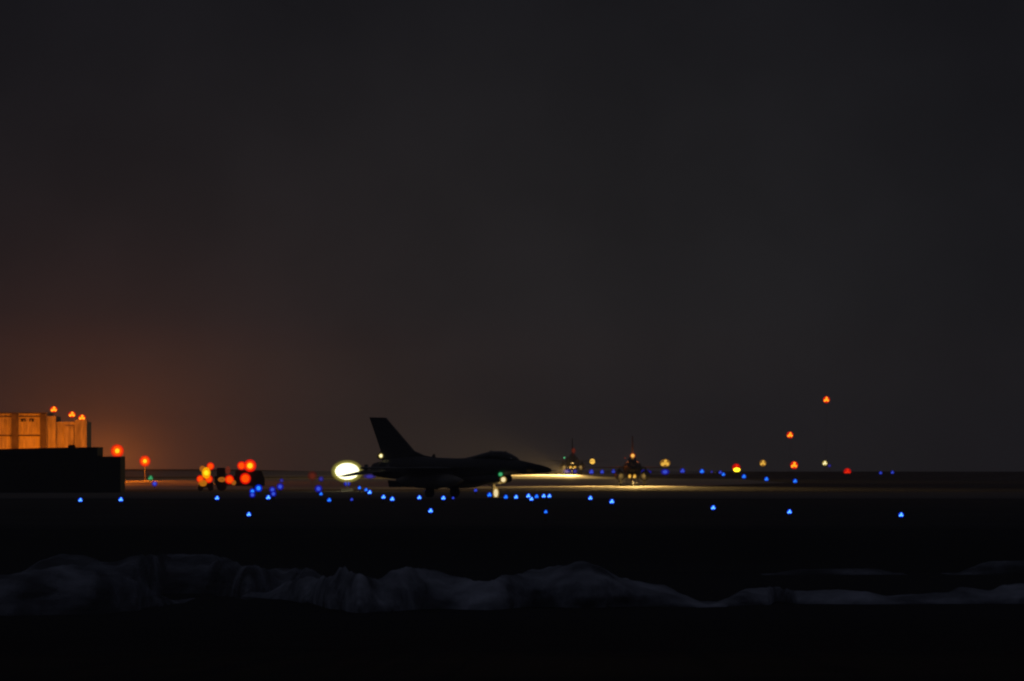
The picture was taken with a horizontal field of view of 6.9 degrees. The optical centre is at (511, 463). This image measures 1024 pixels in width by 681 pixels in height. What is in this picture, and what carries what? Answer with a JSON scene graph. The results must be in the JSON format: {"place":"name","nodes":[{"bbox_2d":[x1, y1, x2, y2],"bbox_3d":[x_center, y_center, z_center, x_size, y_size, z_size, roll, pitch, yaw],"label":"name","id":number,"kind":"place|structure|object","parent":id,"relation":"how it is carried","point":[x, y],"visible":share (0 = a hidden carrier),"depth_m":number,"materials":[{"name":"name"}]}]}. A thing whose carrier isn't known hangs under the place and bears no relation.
{"place":"outdoors","nodes":[
{"label":"outdoors","id":0,"kind":"place"},
{"bbox_2d":[125,469,284,470],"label":"hill","id":1,"kind":"structure","parent":0,"point":[188,470],"depth_m":1416.44,"materials":[{"name":"black plant"}]},
{"bbox_2d":[0,620,1023,680],"bbox_3d":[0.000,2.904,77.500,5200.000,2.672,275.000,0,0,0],"label":"beach","id":2,"kind":"structure","parent":0,"point":[511,650],"depth_m":107.17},
{"bbox_2d":[0,526,1023,571],"bbox_3d":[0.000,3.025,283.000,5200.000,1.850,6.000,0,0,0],"label":"shore","id":3,"kind":"structure","parent":0,"point":[652,548],"depth_m":283.25,"materials":[{"name":"plant"}]},
{"bbox_2d":[0,471,1023,525],"bbox_3d":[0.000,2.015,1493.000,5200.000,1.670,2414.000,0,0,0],"label":"ground","id":4,"kind":"structure","parent":0,"point":[523,512],"depth_m":394.93,"materials":[{"name":"black"}]},
{"bbox_2d":[0,412,90,448],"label":"industrial building","id":5,"kind":"structure","parent":4,"relation":"on","point":[19,430],"depth_m":720.00,"materials":[{"name":"concrete"}]},
{"bbox_2d":[0,445,124,492],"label":"concrete shed","id":6,"kind":"structure","parent":4,"relation":"on","point":[71,469],"depth_m":636.00,"materials":[{"name":"paint"}]},
{"bbox_2d":[20,465,37,492],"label":"door","id":7,"kind":"structure","parent":6,"relation":"in","point":[28,473],"depth_m":635.90,"materials":[{"name":"paint"}]},
{"bbox_2d":[61,465,78,492],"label":"door","id":8,"kind":"structure","parent":6,"relation":"in","point":[69,473],"depth_m":635.90,"materials":[{"name":"paint"}]},
{"bbox_2d":[198,466,213,490],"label":"lamp cart","id":9,"kind":"object","parent":4,"relation":"on","point":[205,471],"visible":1,"depth_m":754.22,"materials":[{"name":"paint"}]},
{"bbox_2d":[215,463,264,490],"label":"service truck","id":10,"kind":"object","parent":4,"relation":"on","point":[243,478],"visible":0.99,"depth_m":759.00,"materials":[{"name":"paint"}]},
{"bbox_2d":[249,492,254,502],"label":"globe light","id":11,"kind":"object","parent":4,"relation":"on","point":[252,495],"visible":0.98,"depth_m":443.90,"materials":[{"name":"paint"}]},
{"bbox_2d":[255,484,261,494],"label":"globe light","id":12,"kind":"object","parent":4,"relation":"on","point":[258,488],"visible":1,"depth_m":582.83,"materials":[{"name":"paint"}]},
{"bbox_2d":[270,491,275,501],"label":"globe light","id":13,"kind":"object","parent":4,"relation":"on","point":[273,494],"visible":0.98,"depth_m":458.90,"materials":[{"name":"paint"}]},
{"bbox_2d":[277,483,283,490],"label":"globe light","id":14,"kind":"object","parent":4,"relation":"on","point":[280,486],"visible":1,"depth_m":641.82,"materials":[{"name":"paint"}]},
{"bbox_2d":[315,485,321,494],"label":"globe light","id":15,"kind":"object","parent":4,"relation":"on","point":[318,489],"visible":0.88,"depth_m":560.84,"materials":[{"name":"paint"}]},
{"bbox_2d":[335,463,359,490],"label":"floodlight cart","id":16,"kind":"object","parent":4,"relation":"on","point":[344,468],"visible":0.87,"depth_m":699.87,"materials":[{"name":"paint"}]},
{"bbox_2d":[125,471,715,476],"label":"taxiway","id":17,"kind":"structure","parent":4,"relation":"on","point":[270,473],"depth_m":1154.18,"materials":[{"name":"grey asphalt"}]},
{"bbox_2d":[553,438,594,473],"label":"fighter jet","id":18,"kind":"object","parent":17,"relation":"on","point":[572,461],"visible":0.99,"depth_m":1153.92,"materials":[{"name":"grey paint"}]},
{"bbox_2d":[428,508,432,519],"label":"taxiway light","id":19,"kind":"object","parent":4,"relation":"on","point":[430,510],"visible":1,"depth_m":315.95,"materials":[{"name":"paint"}]},
{"bbox_2d":[125,479,783,488],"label":"taxiway","id":20,"kind":"structure","parent":4,"relation":"on","point":[383,483],"depth_m":861.50,"materials":[{"name":"grey asphalt"}]},
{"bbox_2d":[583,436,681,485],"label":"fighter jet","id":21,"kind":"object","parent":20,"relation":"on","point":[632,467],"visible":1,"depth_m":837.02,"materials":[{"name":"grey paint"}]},
{"bbox_2d":[0,492,1023,498],"bbox_3d":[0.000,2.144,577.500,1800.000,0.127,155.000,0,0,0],"label":"runway","id":22,"kind":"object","parent":4,"relation":"on","point":[614,495],"visible":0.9,"depth_m":554.60,"materials":[{"name":"grey asphalt"}]},
{"bbox_2d":[337,417,556,496],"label":"fighter jet","id":23,"kind":"object","parent":22,"relation":"on","point":[403,463],"visible":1,"depth_m":520.60,"materials":[{"name":"metal"}]},
{"bbox_2d":[661,460,668,465],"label":"signal lamp","id":24,"kind":"object","parent":4,"relation":"on","point":[665,463],"visible":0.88,"depth_m":1249.84,"materials":[{"name":"paint"}]},
{"bbox_2d":[661,469,668,474],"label":"globe light","id":25,"kind":"object","parent":4,"relation":"on","point":[664,471],"visible":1,"depth_m":1151.70,"materials":[{"name":"paint"}]},
{"bbox_2d":[732,464,739,472],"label":"signal lamp","id":26,"kind":"object","parent":4,"relation":"on","point":[736,468],"visible":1,"depth_m":1169.52,"materials":[{"name":"paint"}]},
{"bbox_2d":[787,509,791,520],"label":"taxiway light","id":27,"kind":"object","parent":4,"relation":"on","point":[789,511],"visible":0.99,"depth_m":308.95,"materials":[{"name":"paint"}]},
{"bbox_2d":[899,512,903,524],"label":"taxiway light","id":28,"kind":"object","parent":4,"relation":"on","point":[901,514],"visible":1,"depth_m":290.96,"materials":[{"name":"paint"}]},
{"bbox_2d":[0,572,1023,619],"bbox_3d":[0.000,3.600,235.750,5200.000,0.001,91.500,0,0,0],"label":"sea","id":29,"kind":"structure","parent":0,"point":[209,603],"depth_m":218.84,"materials":[{"name":"black liquid"}]},
{"bbox_2d":[0,564,194,614],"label":"breaking wave","id":30,"kind":"object","parent":29,"relation":"on","point":[71,573],"visible":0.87,"depth_m":206.53,"materials":[{"name":"liquid"}]},
{"bbox_2d":[43,554,319,599],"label":"breaking wave","id":31,"kind":"object","parent":29,"relation":"on","point":[215,576],"visible":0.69,"depth_m":234.67,"materials":[{"name":"liquid"}]},
{"bbox_2d":[241,561,725,612],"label":"breaking wave","id":32,"kind":"object","parent":29,"relation":"on","point":[401,589],"visible":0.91,"depth_m":212.23,"materials":[{"name":"liquid"}]},
{"bbox_2d":[705,583,1023,606],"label":"breaking wave","id":33,"kind":"object","parent":29,"relation":"on","point":[1001,594],"visible":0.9,"depth_m":218.44,"materials":[{"name":"liquid"}]},
{"bbox_2d":[942,561,1022,574],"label":"breaking wave","id":34,"kind":"object","parent":29,"relation":"on","point":[1006,569],"visible":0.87,"depth_m":278.76,"materials":[{"name":"liquid"}]},
{"bbox_2d":[0,0,1023,470],"label":"sky","id":35,"kind":"structure","parent":0,"point":[235,234],"materials":[{"name":"black"}]}
]}

